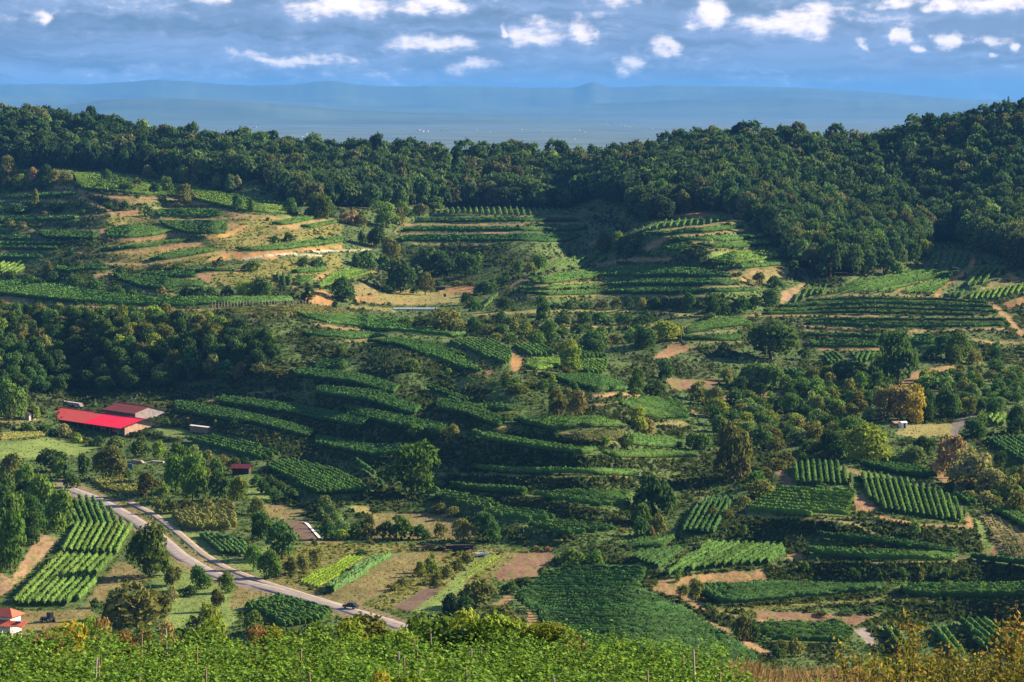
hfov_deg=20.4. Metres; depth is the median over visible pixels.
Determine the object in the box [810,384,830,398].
shrub
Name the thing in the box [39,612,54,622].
tractor
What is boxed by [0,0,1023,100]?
sky
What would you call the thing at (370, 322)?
vineyard
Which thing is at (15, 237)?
vineyard
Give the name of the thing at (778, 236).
forest tree
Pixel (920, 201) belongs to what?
forest tree
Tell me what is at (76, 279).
shrub
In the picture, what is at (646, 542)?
vineyard
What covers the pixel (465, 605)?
shrub
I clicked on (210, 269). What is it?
vineyard
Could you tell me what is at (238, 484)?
tree
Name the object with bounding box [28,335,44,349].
grove tree
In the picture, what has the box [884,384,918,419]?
tree
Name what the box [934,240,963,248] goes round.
vineyard
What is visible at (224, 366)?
grove tree
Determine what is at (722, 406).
tree
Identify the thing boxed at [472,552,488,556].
trailer
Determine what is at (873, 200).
forest tree
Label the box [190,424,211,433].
log stack
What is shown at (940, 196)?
forest tree
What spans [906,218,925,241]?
forest tree
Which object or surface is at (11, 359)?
grove tree
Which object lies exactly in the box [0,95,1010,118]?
hills
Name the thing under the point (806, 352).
shrub
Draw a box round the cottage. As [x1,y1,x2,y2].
[20,409,35,420]
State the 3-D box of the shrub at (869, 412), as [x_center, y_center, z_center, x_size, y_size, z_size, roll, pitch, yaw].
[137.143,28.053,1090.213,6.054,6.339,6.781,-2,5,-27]
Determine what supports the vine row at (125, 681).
on the hillside
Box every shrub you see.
[1,270,16,279]
[4,203,32,213]
[11,173,25,186]
[16,422,34,431]
[21,274,44,282]
[23,634,57,656]
[29,167,36,181]
[30,404,39,419]
[36,627,54,651]
[39,633,76,656]
[41,201,65,211]
[41,260,52,273]
[43,270,59,282]
[48,169,59,183]
[50,457,68,477]
[51,618,88,654]
[56,171,73,184]
[58,423,71,435]
[62,472,80,487]
[66,274,84,286]
[82,614,104,638]
[86,277,106,290]
[86,617,112,655]
[91,435,103,446]
[102,589,126,618]
[105,436,125,447]
[107,285,125,293]
[109,628,140,655]
[120,183,132,189]
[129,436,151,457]
[137,626,161,656]
[139,589,171,618]
[150,499,168,513]
[151,617,179,656]
[155,480,169,497]
[162,501,180,513]
[164,585,178,601]
[177,585,197,597]
[178,284,192,296]
[180,498,197,509]
[184,628,228,657]
[185,615,200,628]
[188,445,200,457]
[192,285,205,296]
[193,466,211,480]
[198,601,221,627]
[200,611,239,654]
[201,450,213,461]
[201,498,214,508]
[206,286,215,295]
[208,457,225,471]
[218,499,230,504]
[219,454,231,463]
[220,285,233,295]
[225,456,240,467]
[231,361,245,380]
[234,624,267,657]
[239,457,251,463]
[241,260,261,270]
[242,609,262,631]
[247,496,264,514]
[248,474,262,486]
[249,361,270,373]
[251,623,302,658]
[257,481,270,493]
[265,474,278,483]
[269,488,282,499]
[276,482,290,491]
[282,232,295,241]
[284,488,298,498]
[295,256,309,267]
[301,619,330,657]
[309,257,326,266]
[314,506,324,520]
[316,495,325,508]
[317,495,332,509]
[319,522,335,539]
[320,513,333,526]
[322,504,337,519]
[325,505,336,518]
[326,615,381,656]
[331,513,340,525]
[334,362,347,370]
[334,514,345,531]
[335,345,347,355]
[336,521,354,536]
[336,529,349,540]
[339,210,358,224]
[341,611,390,642]
[347,523,362,538]
[351,253,362,266]
[353,210,368,227]
[357,230,366,246]
[357,249,377,267]
[360,523,377,539]
[363,513,374,526]
[366,232,378,245]
[369,667,389,681]
[370,626,420,657]
[375,520,392,538]
[376,253,389,268]
[381,669,420,681]
[389,514,415,540]
[393,207,405,225]
[395,576,410,585]
[396,317,412,324]
[400,612,429,634]
[403,358,420,371]
[408,423,424,437]
[411,316,437,327]
[411,523,431,539]
[412,561,426,576]
[413,613,468,657]
[423,552,438,572]
[429,425,443,437]
[429,571,442,585]
[430,502,447,514]
[432,625,476,657]
[433,522,447,537]
[440,565,453,577]
[441,423,460,439]
[444,506,459,517]
[449,558,466,570]
[450,607,489,654]
[452,595,472,614]
[457,576,498,608]
[459,551,473,562]
[461,292,473,305]
[463,609,521,658]
[465,316,484,331]
[468,298,481,310]
[477,605,520,621]
[480,324,494,334]
[485,617,538,658]
[489,332,502,339]
[494,311,506,322]
[500,377,511,387]
[500,581,519,594]
[505,316,518,329]
[505,620,581,657]
[511,383,524,390]
[514,577,533,587]
[522,321,531,333]
[524,262,538,274]
[527,332,546,343]
[535,311,548,323]
[536,379,550,389]
[537,567,547,574]
[551,629,580,657]
[555,314,569,324]
[557,548,585,564]
[560,636,589,656]
[561,367,572,372]
[564,301,574,310]
[566,380,578,390]
[569,323,583,332]
[584,548,604,564]
[592,311,613,324]
[594,299,607,309]
[600,639,640,659]
[608,334,623,342]
[609,297,621,309]
[615,313,635,324]
[618,434,632,447]
[623,332,634,342]
[624,296,633,309]
[630,387,641,394]
[632,314,650,326]
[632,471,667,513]
[633,516,650,538]
[634,503,651,523]
[636,297,649,309]
[640,643,664,661]
[641,418,654,433]
[642,309,653,319]
[643,379,666,396]
[643,524,655,536]
[645,297,659,308]
[649,512,666,536]
[650,297,661,309]
[657,482,677,514]
[675,584,689,596]
[677,322,683,334]
[685,431,699,449]
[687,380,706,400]
[697,432,711,449]
[699,312,718,319]
[705,506,719,518]
[708,404,722,422]
[710,414,726,430]
[710,605,720,618]
[713,415,725,434]
[715,297,730,315]
[718,366,733,381]
[721,508,733,517]
[723,408,742,420]
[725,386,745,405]
[729,452,751,479]
[730,294,751,313]
[731,418,744,428]
[733,403,746,411]
[736,494,751,506]
[745,470,765,483]
[745,479,775,498]
[747,619,759,639]
[748,294,760,309]
[753,396,772,414]
[758,415,777,426]
[761,466,771,476]
[765,435,786,450]
[765,458,787,469]
[766,390,778,406]
[766,409,779,422]
[770,427,782,439]
[771,645,784,657]
[776,450,795,466]
[776,639,787,653]
[778,375,794,388]
[780,383,794,395]
[785,412,804,426]
[786,636,806,654]
[788,415,805,431]
[796,347,810,358]
[796,452,812,461]
[798,438,820,452]
[802,420,824,436]
[805,390,817,404]
[805,413,816,423]
[806,424,822,442]
[809,378,829,394]
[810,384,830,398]
[811,374,825,384]
[812,450,828,461]
[822,421,836,431]
[823,372,838,385]
[825,386,839,397]
[826,381,841,392]
[826,440,848,455]
[826,446,842,460]
[832,404,847,422]
[836,370,848,381]
[836,389,858,404]
[840,430,853,448]
[842,377,857,393]
[845,402,858,416]
[845,423,857,430]
[847,567,860,579]
[854,416,865,428]
[862,406,877,420]
[867,365,882,380]
[876,382,888,392]
[877,329,892,350]
[880,455,897,462]
[889,260,904,274]
[908,519,920,534]
[916,375,942,389]
[919,367,932,377]
[925,457,940,473]
[942,477,955,491]
[949,397,963,412]
[956,364,965,375]
[956,481,969,488]
[959,376,971,382]
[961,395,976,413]
[962,490,979,499]
[966,349,982,364]
[972,387,981,396]
[974,377,985,388]
[975,411,987,427]
[976,397,985,412]
[977,490,995,504]
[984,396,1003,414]
[986,392,997,399]
[988,495,1001,505]
[989,383,1000,392]
[990,341,1001,353]
[991,346,1001,358]
[991,377,1001,385]
[992,450,1007,465]
[997,387,1011,403]
[997,475,1020,498]
[1003,378,1013,387]
[1004,486,1023,497]
[1004,490,1023,509]
[1011,384,1022,392]
[1012,389,1023,397]
[1012,473,1019,482]
[1014,371,1023,380]
[1016,366,1023,374]
[1016,465,1023,478]
[1016,479,1023,489]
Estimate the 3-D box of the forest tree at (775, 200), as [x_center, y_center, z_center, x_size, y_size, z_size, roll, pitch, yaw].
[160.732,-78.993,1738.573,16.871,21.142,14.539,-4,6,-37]
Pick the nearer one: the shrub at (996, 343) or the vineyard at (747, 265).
the shrub at (996, 343)
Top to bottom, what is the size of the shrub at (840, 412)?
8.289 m
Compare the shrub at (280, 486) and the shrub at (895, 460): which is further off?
the shrub at (895, 460)
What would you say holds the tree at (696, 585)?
on the terrain at (526, 564)
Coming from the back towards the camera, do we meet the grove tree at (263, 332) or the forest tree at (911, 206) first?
the forest tree at (911, 206)
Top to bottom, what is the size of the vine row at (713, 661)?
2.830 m
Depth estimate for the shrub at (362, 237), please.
1722.83 m
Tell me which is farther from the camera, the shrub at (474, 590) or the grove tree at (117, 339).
the grove tree at (117, 339)
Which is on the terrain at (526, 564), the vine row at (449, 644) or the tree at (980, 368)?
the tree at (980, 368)
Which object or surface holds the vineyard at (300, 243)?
on the terrain at (526, 564)
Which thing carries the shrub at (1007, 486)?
on the terrain at (526, 564)
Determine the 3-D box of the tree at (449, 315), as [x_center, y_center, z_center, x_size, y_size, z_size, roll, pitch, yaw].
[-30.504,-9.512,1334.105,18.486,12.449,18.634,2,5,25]
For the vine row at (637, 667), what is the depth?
83.31 m
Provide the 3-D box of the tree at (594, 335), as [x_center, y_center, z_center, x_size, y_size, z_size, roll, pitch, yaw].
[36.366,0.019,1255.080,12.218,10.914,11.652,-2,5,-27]
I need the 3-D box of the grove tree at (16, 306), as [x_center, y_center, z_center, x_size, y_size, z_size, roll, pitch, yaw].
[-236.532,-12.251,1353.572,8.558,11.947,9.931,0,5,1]
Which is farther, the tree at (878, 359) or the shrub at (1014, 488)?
the tree at (878, 359)
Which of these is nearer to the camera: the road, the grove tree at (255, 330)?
the road
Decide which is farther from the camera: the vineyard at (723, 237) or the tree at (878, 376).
the vineyard at (723, 237)
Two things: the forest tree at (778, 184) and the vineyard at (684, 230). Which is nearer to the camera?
the vineyard at (684, 230)
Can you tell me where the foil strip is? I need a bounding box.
[303,522,321,538]
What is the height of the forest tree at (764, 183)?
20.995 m
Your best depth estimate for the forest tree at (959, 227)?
1738.37 m
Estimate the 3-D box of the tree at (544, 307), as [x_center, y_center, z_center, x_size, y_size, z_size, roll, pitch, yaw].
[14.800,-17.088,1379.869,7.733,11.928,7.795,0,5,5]
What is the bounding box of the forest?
[0,96,1023,259]
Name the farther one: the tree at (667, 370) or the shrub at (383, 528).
the tree at (667, 370)
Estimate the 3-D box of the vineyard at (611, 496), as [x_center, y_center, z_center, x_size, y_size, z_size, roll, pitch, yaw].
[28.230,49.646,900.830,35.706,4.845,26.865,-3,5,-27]
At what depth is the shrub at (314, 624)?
117.36 m
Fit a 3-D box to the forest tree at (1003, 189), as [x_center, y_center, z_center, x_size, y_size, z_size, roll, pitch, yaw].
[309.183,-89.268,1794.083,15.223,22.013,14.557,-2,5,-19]
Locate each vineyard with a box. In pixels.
[0,191,74,198]
[0,203,17,210]
[0,214,78,220]
[0,223,37,227]
[0,234,31,239]
[0,240,69,244]
[0,244,57,249]
[0,253,42,257]
[0,260,24,273]
[0,279,292,306]
[12,551,113,605]
[36,228,98,239]
[54,265,108,271]
[61,519,132,553]
[70,492,123,525]
[71,171,297,213]
[97,238,190,251]
[105,223,172,237]
[113,272,203,288]
[140,268,195,277]
[149,247,218,259]
[155,208,225,216]
[159,219,227,233]
[173,399,316,437]
[173,406,249,422]
[179,266,235,271]
[187,434,280,458]
[219,304,350,314]
[220,394,368,426]
[235,235,342,250]
[245,592,332,626]
[266,457,368,494]
[272,215,315,224]
[276,271,290,284]
[291,265,325,272]
[294,367,400,393]
[295,274,316,284]
[295,310,465,335]
[300,219,337,227]
[303,329,386,337]
[315,267,371,286]
[315,358,348,368]
[315,384,421,413]
[315,434,419,455]
[322,272,345,286]
[346,404,447,433]
[355,457,384,485]
[366,337,465,355]
[399,233,580,241]
[399,342,481,371]
[403,224,586,231]
[415,216,579,222]
[425,485,499,509]
[427,384,468,401]
[435,206,570,214]
[436,397,505,426]
[449,337,511,364]
[449,481,527,492]
[469,401,521,410]
[471,429,596,453]
[474,463,638,474]
[483,293,497,307]
[484,504,555,520]
[513,342,556,355]
[513,414,622,429]
[514,562,757,668]
[518,278,666,290]
[523,286,680,294]
[523,356,559,369]
[528,264,673,283]
[528,517,615,535]
[533,486,630,506]
[534,255,618,274]
[538,370,634,390]
[569,429,623,440]
[579,346,606,357]
[579,358,608,373]
[602,449,658,456]
[619,394,689,419]
[630,433,685,446]
[631,286,755,293]
[631,447,698,456]
[631,533,675,548]
[631,543,682,567]
[632,266,731,276]
[632,277,739,284]
[634,215,733,230]
[645,224,743,234]
[663,242,690,250]
[666,538,785,574]
[673,233,765,240]
[677,332,740,339]
[681,493,733,533]
[686,315,752,333]
[696,238,771,247]
[699,579,882,603]
[707,249,782,262]
[715,261,780,269]
[749,485,855,515]
[759,617,853,642]
[761,309,973,315]
[763,304,997,312]
[779,300,992,307]
[783,367,818,378]
[794,284,826,301]
[794,456,852,484]
[803,316,1005,320]
[805,545,955,559]
[806,295,988,303]
[806,332,879,337]
[808,320,1005,327]
[808,338,878,347]
[815,530,958,553]
[823,351,842,363]
[831,268,959,293]
[852,349,875,361]
[860,458,936,477]
[861,470,967,522]
[882,621,913,656]
[900,580,1023,596]
[904,278,949,292]
[913,333,934,344]
[927,250,968,267]
[931,622,966,656]
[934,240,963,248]
[948,288,964,296]
[950,485,977,504]
[959,615,1015,648]
[966,264,1003,285]
[969,281,1023,299]
[970,551,1023,564]
[983,513,1023,556]
[986,434,1023,462]
[988,412,1006,423]
[989,504,1023,525]
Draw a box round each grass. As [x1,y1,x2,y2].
[710,654,885,681]
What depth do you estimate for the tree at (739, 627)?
725.93 m
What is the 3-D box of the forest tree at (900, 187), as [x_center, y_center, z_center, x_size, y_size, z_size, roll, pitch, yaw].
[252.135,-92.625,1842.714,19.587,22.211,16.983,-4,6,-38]
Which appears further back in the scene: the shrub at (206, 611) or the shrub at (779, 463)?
the shrub at (779, 463)
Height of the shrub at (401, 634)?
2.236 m
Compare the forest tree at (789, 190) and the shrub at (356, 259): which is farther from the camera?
the forest tree at (789, 190)
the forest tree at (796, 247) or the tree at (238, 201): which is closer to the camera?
the forest tree at (796, 247)
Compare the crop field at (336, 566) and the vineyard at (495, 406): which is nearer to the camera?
the crop field at (336, 566)
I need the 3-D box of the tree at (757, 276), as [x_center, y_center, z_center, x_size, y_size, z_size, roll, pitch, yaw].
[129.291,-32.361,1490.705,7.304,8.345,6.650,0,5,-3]
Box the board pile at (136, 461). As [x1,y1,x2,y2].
[129,459,144,463]
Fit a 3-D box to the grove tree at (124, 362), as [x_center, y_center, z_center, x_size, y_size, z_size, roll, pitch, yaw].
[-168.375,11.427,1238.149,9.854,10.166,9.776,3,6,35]
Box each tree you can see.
[0,155,19,178]
[0,164,13,189]
[0,298,4,306]
[0,305,10,310]
[0,317,8,330]
[0,327,4,338]
[0,332,17,343]
[0,336,13,358]
[0,348,4,365]
[0,351,23,372]
[0,369,11,378]
[0,375,13,385]
[0,378,27,419]
[0,452,20,482]
[0,472,15,492]
[0,483,10,515]
[0,490,25,524]
[0,507,26,572]
[1,310,15,323]
[3,320,21,333]
[5,366,19,384]
[7,304,24,314]
[7,340,30,353]
[9,317,18,324]
[9,371,31,391]
[11,301,22,309]
[11,489,29,508]
[13,309,22,315]
[13,461,36,495]
[14,323,29,338]
[14,478,32,494]
[15,334,26,342]
[15,353,36,372]
[16,339,30,354]
[17,314,31,322]
[17,504,43,544]
[21,302,31,315]
[21,320,39,333]
[22,366,36,382]
[23,318,38,334]
[23,352,38,366]
[23,494,47,532]
[26,327,46,342]
[26,472,56,511]
[28,302,43,316]
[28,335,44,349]
[29,340,45,361]
[30,375,50,391]
[31,188,38,206]
[31,309,47,323]
[33,363,46,381]
[34,164,51,181]
[35,447,68,468]
[36,316,45,326]
[36,334,53,354]
[38,323,52,335]
[38,352,54,373]
[41,307,58,326]
[42,316,54,324]
[42,486,75,531]
[44,375,60,385]
[46,375,67,393]
[47,323,67,343]
[48,349,66,368]
[49,329,60,345]
[51,315,70,327]
[51,363,73,379]
[53,302,70,313]
[53,340,69,358]
[56,305,69,317]
[56,319,71,338]
[58,304,77,322]
[58,373,76,385]
[62,334,85,353]
[68,319,85,335]
[69,308,82,328]
[69,325,84,341]
[72,369,88,384]
[77,453,90,477]
[78,305,93,312]
[80,310,94,328]
[80,370,97,388]
[85,312,103,335]
[89,355,107,376]
[90,443,126,477]
[93,307,110,326]
[94,376,116,390]
[95,336,112,354]
[95,364,114,382]
[97,318,110,336]
[100,168,113,178]
[100,321,118,341]
[104,340,117,362]
[104,578,161,627]
[109,308,121,323]
[110,347,130,369]
[113,315,124,324]
[113,316,131,329]
[113,333,128,351]
[113,355,134,374]
[115,303,128,316]
[116,323,135,337]
[117,365,139,383]
[119,334,136,357]
[121,322,141,337]
[121,373,141,389]
[125,521,173,575]
[126,305,141,315]
[128,313,142,330]
[130,311,145,321]
[131,351,151,372]
[133,341,148,360]
[135,322,154,335]
[137,471,160,497]
[138,359,157,377]
[139,327,163,349]
[141,165,157,179]
[141,306,151,322]
[145,305,163,323]
[145,332,162,355]
[148,181,159,191]
[148,313,170,325]
[150,363,166,380]
[151,338,167,359]
[151,370,176,386]
[152,439,165,458]
[153,313,168,325]
[155,322,167,337]
[157,345,176,359]
[158,325,176,339]
[160,176,173,190]
[161,168,175,182]
[161,303,171,317]
[161,452,185,492]
[162,334,183,351]
[163,349,180,370]
[163,565,181,584]
[168,309,182,325]
[168,441,192,475]
[171,316,187,333]
[171,319,186,338]
[174,163,191,182]
[175,183,191,201]
[176,309,192,326]
[178,336,196,354]
[178,452,207,498]
[180,345,202,362]
[183,329,201,342]
[186,313,206,331]
[188,323,203,336]
[188,335,201,349]
[188,564,212,588]
[202,310,213,324]
[202,328,219,345]
[202,333,218,358]
[202,353,218,376]
[204,322,223,342]
[206,315,231,338]
[207,342,229,361]
[207,468,229,498]
[210,588,224,609]
[212,359,233,379]
[217,570,237,592]
[219,334,235,353]
[224,177,235,190]
[224,327,244,341]
[227,475,249,500]
[228,316,241,334]
[229,338,246,351]
[229,346,245,369]
[232,194,242,210]
[233,280,258,295]
[233,317,250,335]
[235,175,241,188]
[241,333,260,351]
[243,544,262,569]
[244,349,267,368]
[247,339,263,354]
[248,198,254,211]
[248,276,273,295]
[250,327,260,334]
[250,510,272,539]
[255,325,272,341]
[256,548,281,578]
[260,333,279,352]
[262,341,282,362]
[264,519,297,557]
[282,197,298,213]
[282,556,298,573]
[296,553,309,570]
[300,286,315,300]
[303,191,331,218]
[308,547,323,564]
[313,193,334,217]
[331,276,355,300]
[366,225,384,246]
[371,200,399,226]
[380,236,400,261]
[383,257,417,292]
[384,438,441,494]
[398,201,410,214]
[409,244,437,273]
[412,203,428,215]
[416,271,435,294]
[426,308,467,331]
[427,197,445,209]
[428,249,456,274]
[440,592,457,615]
[450,251,482,275]
[450,517,476,541]
[471,281,498,293]
[476,511,500,542]
[495,296,514,309]
[513,259,522,274]
[532,254,547,268]
[535,294,550,315]
[542,320,557,333]
[548,387,568,415]
[558,337,577,355]
[559,345,583,369]
[566,388,587,415]
[577,311,592,324]
[579,329,606,350]
[585,338,605,352]
[596,232,613,252]
[611,230,626,251]
[623,184,646,218]
[627,327,657,346]
[628,374,643,393]
[629,406,648,429]
[630,502,649,522]
[632,366,644,385]
[633,195,658,219]
[634,325,656,348]
[639,193,655,217]
[646,185,663,203]
[652,194,675,217]
[653,320,680,340]
[654,178,674,195]
[656,358,674,379]
[658,187,676,214]
[671,182,689,211]
[675,188,691,213]
[682,291,695,308]
[685,182,697,205]
[688,176,711,209]
[688,578,704,600]
[697,176,715,205]
[702,185,721,211]
[702,398,730,414]
[703,292,720,315]
[703,385,725,404]
[705,179,723,208]
[712,418,754,478]
[719,173,734,181]
[720,178,738,200]
[721,187,735,212]
[729,189,746,211]
[729,610,753,639]
[730,376,748,388]
[734,175,750,187]
[734,191,759,219]
[735,397,753,409]
[738,363,751,384]
[738,411,755,422]
[738,420,757,439]
[740,185,760,214]
[740,361,763,386]
[742,390,758,399]
[744,318,800,359]
[744,402,767,413]
[745,196,759,221]
[749,202,764,227]
[749,426,772,447]
[750,188,763,203]
[751,383,766,396]
[752,272,764,286]
[752,364,770,385]
[752,412,773,426]
[757,179,769,189]
[758,205,780,237]
[758,287,781,306]
[759,202,772,231]
[759,423,774,435]
[760,188,773,203]
[762,214,787,234]
[763,363,784,387]
[764,196,783,209]
[766,275,784,287]
[767,185,779,196]
[770,191,787,206]
[770,227,788,248]
[771,218,784,239]
[774,178,792,188]
[775,220,796,244]
[776,236,798,261]
[778,392,803,412]
[779,180,791,190]
[779,424,795,438]
[780,191,800,204]
[782,202,794,211]
[782,209,797,218]
[782,232,808,258]
[783,186,796,202]
[785,216,797,226]
[785,226,805,237]
[785,387,796,395]
[785,427,807,444]
[787,239,809,266]
[789,205,804,218]
[789,210,800,218]
[791,196,805,203]
[792,181,806,190]
[793,185,801,195]
[793,371,805,378]
[794,380,813,399]
[795,376,810,392]
[795,403,814,416]
[796,217,807,226]
[797,221,804,229]
[797,424,817,441]
[799,189,817,202]
[800,228,818,242]
[800,240,818,265]
[802,204,813,218]
[802,246,822,271]
[803,368,819,381]
[804,217,819,229]
[805,208,824,221]
[806,221,824,233]
[806,234,825,263]
[808,187,818,193]
[809,194,827,210]
[809,394,825,410]
[810,409,828,420]
[811,230,828,242]
[813,237,827,268]
[816,240,844,275]
[817,185,834,193]
[817,192,826,197]
[817,428,842,450]
[819,365,832,378]
[819,415,841,429]
[820,222,828,233]
[821,196,833,205]
[821,206,836,215]
[821,236,846,274]
[822,212,839,226]
[823,182,837,191]
[823,396,832,407]
[825,222,834,232]
[826,200,844,215]
[826,398,845,411]
[827,190,841,199]
[827,202,848,213]
[827,228,846,240]
[828,197,850,211]
[828,240,851,270]
[832,220,855,229]
[832,359,872,379]
[836,190,853,200]
[837,211,846,221]
[838,245,850,272]
[838,378,854,393]
[838,416,860,429]
[839,228,857,242]
[839,420,894,460]
[840,230,864,249]
[843,189,854,197]
[843,243,864,275]
[844,182,860,197]
[844,212,853,223]
[846,201,860,210]
[846,211,857,219]
[846,449,863,460]
[848,198,863,204]
[850,216,866,223]
[850,390,867,411]
[851,205,866,216]
[851,219,861,228]
[853,371,866,391]
[854,224,875,241]
[854,229,872,243]
[854,371,873,388]
[855,184,878,201]
[855,208,872,219]
[857,236,869,246]
[859,247,878,274]
[861,245,877,268]
[862,217,874,228]
[863,389,875,407]
[864,204,878,218]
[865,197,879,203]
[867,237,892,268]
[868,351,888,371]
[869,184,881,195]
[869,224,889,237]
[871,202,887,214]
[871,228,887,238]
[871,231,887,239]
[871,371,884,384]
[871,385,897,418]
[873,379,886,388]
[875,210,888,221]
[875,246,895,273]
[876,377,892,387]
[877,196,897,208]
[879,187,899,199]
[880,218,893,226]
[881,327,919,382]
[882,237,903,259]
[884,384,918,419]
[885,206,895,212]
[885,210,896,221]
[887,191,900,209]
[888,229,907,264]
[890,181,907,198]
[891,225,908,249]
[892,220,907,226]
[893,207,912,221]
[893,224,918,241]
[896,201,912,213]
[896,210,915,223]
[897,232,908,260]
[898,201,915,210]
[898,204,912,214]
[898,445,927,464]
[900,189,916,204]
[901,391,926,422]
[905,238,921,259]
[905,383,926,413]
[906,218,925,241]
[907,186,923,200]
[907,215,933,239]
[908,226,926,249]
[910,197,929,208]
[912,204,936,236]
[912,209,929,221]
[913,435,937,457]
[915,239,934,255]
[918,184,930,197]
[919,370,926,376]
[919,396,933,420]
[921,344,942,358]
[923,184,940,200]
[923,219,933,242]
[923,390,938,414]
[924,197,935,205]
[927,203,940,211]
[930,198,942,206]
[930,219,950,242]
[931,334,951,350]
[931,434,966,476]
[932,209,952,240]
[933,191,950,200]
[934,385,960,416]
[935,371,948,377]
[935,375,943,384]
[937,203,951,229]
[939,195,956,204]
[942,377,955,385]
[943,186,957,200]
[943,330,971,361]
[945,343,962,363]
[946,173,967,192]
[947,200,962,217]
[948,446,992,488]
[952,191,960,200]
[952,209,968,220]
[952,371,966,382]
[954,214,972,239]
[957,181,976,193]
[957,209,973,238]
[958,198,975,213]
[958,380,968,390]
[958,391,968,399]
[959,191,974,200]
[962,215,982,246]
[963,382,979,393]
[963,417,986,437]
[967,365,975,372]
[968,370,974,379]
[969,187,983,200]
[969,206,980,212]
[970,174,985,186]
[970,210,987,217]
[971,194,995,208]
[971,217,991,236]
[972,182,990,193]
[972,217,996,251]
[973,374,984,381]
[976,365,982,374]
[977,163,998,182]
[979,467,1005,489]
[981,396,988,404]
[982,202,1000,216]
[983,224,1005,254]
[983,370,994,377]
[984,189,996,199]
[986,208,998,216]
[986,211,999,222]
[987,169,1002,183]
[987,358,1004,372]
[989,170,1013,188]
[991,179,1012,192]
[993,182,1013,197]
[993,231,1008,256]
[994,195,1008,204]
[995,397,1006,404]
[996,212,1004,221]
[997,214,1015,224]
[997,381,1005,390]
[998,199,1020,216]
[999,228,1023,265]
[1000,167,1016,183]
[1001,222,1009,234]
[1002,208,1012,219]
[1003,371,1017,382]
[1005,404,1023,430]
[1006,220,1023,237]
[1006,421,1016,432]
[1009,226,1023,257]
[1012,193,1023,203]
[1012,392,1023,402]
[1013,187,1023,194]
[1014,176,1023,190]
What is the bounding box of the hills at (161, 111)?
[0,98,632,124]
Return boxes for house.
[0,607,27,637]
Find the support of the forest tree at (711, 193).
on the terrain at (526, 564)
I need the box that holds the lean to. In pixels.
[892,421,899,426]
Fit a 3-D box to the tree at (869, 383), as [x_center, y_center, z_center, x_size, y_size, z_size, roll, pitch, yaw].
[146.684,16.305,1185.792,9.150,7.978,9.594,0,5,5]
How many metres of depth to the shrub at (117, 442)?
1111.71 m
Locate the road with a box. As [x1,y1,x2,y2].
[62,486,407,627]
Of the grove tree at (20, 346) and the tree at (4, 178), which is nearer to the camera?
the grove tree at (20, 346)
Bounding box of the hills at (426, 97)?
[0,80,1017,109]
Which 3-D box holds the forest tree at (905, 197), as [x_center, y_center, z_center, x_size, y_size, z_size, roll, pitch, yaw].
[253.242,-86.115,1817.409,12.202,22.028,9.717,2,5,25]
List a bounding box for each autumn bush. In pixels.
[819,637,888,681]
[853,647,1023,681]
[860,607,954,681]
[916,626,1003,681]
[980,606,1023,681]
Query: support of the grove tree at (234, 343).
on the terrain at (526, 564)
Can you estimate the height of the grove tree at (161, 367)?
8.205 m
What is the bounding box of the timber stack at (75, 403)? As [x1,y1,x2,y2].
[61,401,82,406]
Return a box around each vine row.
[0,616,711,669]
[0,619,726,673]
[0,624,730,678]
[0,624,746,675]
[0,629,718,681]
[0,630,748,681]
[0,647,726,681]
[0,647,753,681]
[0,663,808,681]
[1,622,735,681]
[2,649,834,681]
[10,649,723,681]
[57,672,818,681]
[70,669,644,681]
[85,666,659,681]
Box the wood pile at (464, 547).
[409,543,477,550]
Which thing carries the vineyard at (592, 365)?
on the terrain at (526, 564)
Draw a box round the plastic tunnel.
[393,308,436,310]
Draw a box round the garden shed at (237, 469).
[230,464,252,474]
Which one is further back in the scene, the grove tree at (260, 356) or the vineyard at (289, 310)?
the vineyard at (289, 310)
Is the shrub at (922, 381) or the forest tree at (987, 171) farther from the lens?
the forest tree at (987, 171)
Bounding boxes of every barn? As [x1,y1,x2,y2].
[55,406,162,435]
[101,402,163,418]
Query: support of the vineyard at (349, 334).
on the terrain at (526, 564)
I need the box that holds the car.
[342,602,358,608]
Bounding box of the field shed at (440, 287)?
[435,286,444,290]
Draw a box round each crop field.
[0,431,46,439]
[90,477,145,494]
[171,502,237,528]
[199,530,247,554]
[300,554,364,587]
[325,551,392,591]
[460,553,508,582]
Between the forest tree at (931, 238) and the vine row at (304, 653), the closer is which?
the vine row at (304, 653)
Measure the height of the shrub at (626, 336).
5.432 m
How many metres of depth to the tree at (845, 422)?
1036.24 m
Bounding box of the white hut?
[898,421,907,427]
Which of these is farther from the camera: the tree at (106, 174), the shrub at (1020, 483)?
the tree at (106, 174)
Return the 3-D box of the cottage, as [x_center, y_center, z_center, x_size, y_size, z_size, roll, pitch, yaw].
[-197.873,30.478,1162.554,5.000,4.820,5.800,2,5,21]
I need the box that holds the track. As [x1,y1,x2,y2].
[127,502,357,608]
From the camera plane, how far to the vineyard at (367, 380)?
1158.07 m
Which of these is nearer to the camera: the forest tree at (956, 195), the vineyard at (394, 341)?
the vineyard at (394, 341)
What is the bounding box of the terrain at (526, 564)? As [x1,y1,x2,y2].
[0,122,1023,681]
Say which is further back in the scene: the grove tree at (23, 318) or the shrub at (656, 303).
the shrub at (656, 303)
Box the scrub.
[0,168,1023,674]
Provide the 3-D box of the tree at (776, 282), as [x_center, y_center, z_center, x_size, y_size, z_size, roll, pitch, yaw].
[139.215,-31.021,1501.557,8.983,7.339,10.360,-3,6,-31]
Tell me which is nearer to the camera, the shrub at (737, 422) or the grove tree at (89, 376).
the shrub at (737, 422)
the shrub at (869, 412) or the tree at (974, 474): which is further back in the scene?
the shrub at (869, 412)

